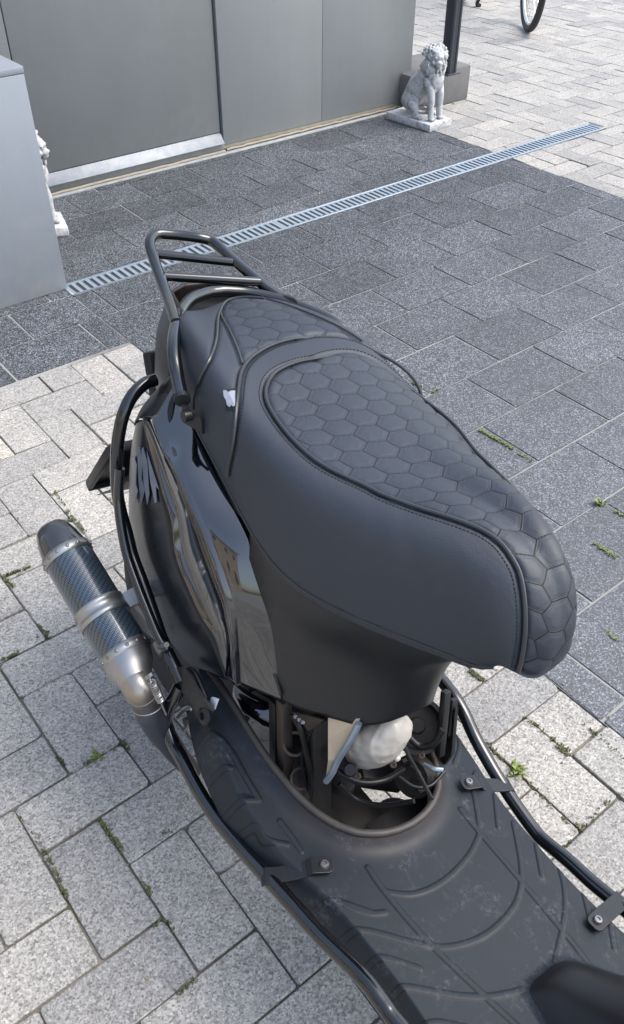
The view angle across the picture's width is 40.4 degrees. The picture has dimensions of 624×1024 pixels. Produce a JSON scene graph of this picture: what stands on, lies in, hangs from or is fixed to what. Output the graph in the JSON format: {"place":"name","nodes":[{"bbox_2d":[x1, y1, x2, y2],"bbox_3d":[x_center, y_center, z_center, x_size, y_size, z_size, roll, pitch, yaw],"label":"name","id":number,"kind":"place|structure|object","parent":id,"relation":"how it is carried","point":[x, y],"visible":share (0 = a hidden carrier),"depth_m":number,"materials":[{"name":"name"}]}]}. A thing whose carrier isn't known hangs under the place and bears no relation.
{"place":"outdoors","nodes":[
{"label":"outdoors","id":0,"kind":"place"},
{"bbox_2d":[0,0,623,1023],"bbox_3d":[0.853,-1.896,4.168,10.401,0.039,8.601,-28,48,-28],"label":"light paving","id":1,"kind":"structure","parent":0,"point":[558,68],"depth_m":1.48,"materials":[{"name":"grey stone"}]},
{"bbox_2d":[0,291,130,389],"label":"joint sand","id":2,"kind":"structure","parent":1,"relation":"on","point":[65,365],"depth_m":2.50,"materials":[{"name":"grey sand"}]},
{"bbox_2d":[90,748,103,761],"bbox_3d":[-0.378,0.426,1.479,0.025,0.017,0.030,-28,48,-28],"label":"weed","id":3,"kind":"object","parent":1,"relation":"on","point":[96,755],"visible":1,"depth_m":1.48,"materials":[{"name":"green plant"}]},
{"bbox_2d":[65,118,475,267],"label":"joint sand","id":4,"kind":"structure","parent":1,"relation":"on","point":[237,195],"depth_m":3.45,"materials":[{"name":"grey sand"}]},
{"bbox_2d":[0,214,609,1017],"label":"grit","id":5,"kind":"object","parent":1,"relation":"on","point":[112,732],"visible":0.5,"depth_m":1.45,"materials":[{"name":"stone"}]},
{"bbox_2d":[0,490,623,994],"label":"moss","id":6,"kind":"object","parent":1,"relation":"on","point":[122,742],"visible":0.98,"depth_m":1.47,"materials":[{"name":"green plant"}]},
{"bbox_2d":[36,228,623,1023],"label":"scooter","id":7,"kind":"object","parent":1,"relation":"on","point":[340,548],"visible":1,"depth_m":1.02,"materials":[{"name":"plastic"}]},
{"bbox_2d":[64,123,604,295],"bbox_3d":[0.287,-1.304,3.470,2.811,0.008,0.095,-28,48,-28],"label":"drain channel","id":8,"kind":"object","parent":1,"relation":"on","point":[97,280],"visible":0.91,"depth_m":3.36,"materials":[{"name":"metal"}]},
{"bbox_2d":[386,42,450,131],"bbox_3d":[0.522,-2.047,4.042,0.162,0.361,0.290,-31,50,-31],"label":"lion statue","id":9,"kind":"object","parent":1,"relation":"on","point":[425,84],"visible":1,"depth_m":4.03,"materials":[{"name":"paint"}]},
{"bbox_2d":[398,0,470,109],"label":"post","id":10,"kind":"object","parent":1,"relation":"on","point":[456,79],"visible":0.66,"depth_m":4.22,"materials":[{"name":"grey concrete"}]},
{"bbox_2d":[464,0,545,32],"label":"bicycle","id":11,"kind":"object","parent":1,"relation":"on","point":[528,26],"visible":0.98,"depth_m":5.51,"materials":[{"name":"rubber"}]},
{"bbox_2d":[508,758,528,778],"bbox_3d":[0.356,0.445,1.459,0.037,0.019,0.038,11,42,12],"label":"weed","id":12,"kind":"object","parent":1,"relation":"on","point":[517,769],"visible":1,"depth_m":1.46,"materials":[{"name":"green plant"}]},
{"bbox_2d":[0,115,623,738],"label":"dark paving","id":13,"kind":"structure","parent":0,"point":[568,483],"depth_m":2.83,"materials":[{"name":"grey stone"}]},
{"bbox_2d":[0,55,66,308],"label":"pillar","id":14,"kind":"structure","parent":13,"relation":"on","point":[31,266],"depth_m":2.59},
{"bbox_2d":[35,130,68,236],"bbox_3d":[-1.061,-1.172,3.035,0.290,0.361,0.162,-15,43,-17],"label":"lion statue","id":15,"kind":"object","parent":13,"relation":"on","point":[61,227],"visible":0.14,"depth_m":3.07,"materials":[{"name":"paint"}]},
{"bbox_2d":[0,0,415,198],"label":"metal shed","id":16,"kind":"structure","parent":13,"relation":"on","point":[116,88],"depth_m":3.56,"materials":[{"name":"metal"}]},
{"bbox_2d":[0,0,219,172],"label":"door","id":17,"kind":"structure","parent":16,"relation":"in","point":[105,79],"depth_m":3.36,"materials":[{"name":"grey metal"}]},
{"bbox_2d":[411,381,623,639],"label":"slab joint grass","id":18,"kind":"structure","parent":13,"relation":"on","point":[512,447],"depth_m":2.13,"materials":[{"name":"green plant"}]},
{"bbox_2d":[594,497,609,506],"bbox_3d":[0.676,-0.019,1.992,0.023,0.018,0.037,-28,48,-28],"label":"weed","id":19,"kind":"object","parent":13,"relation":"on","point":[599,501],"visible":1,"depth_m":1.99,"materials":[{"name":"green plant"}]}
]}

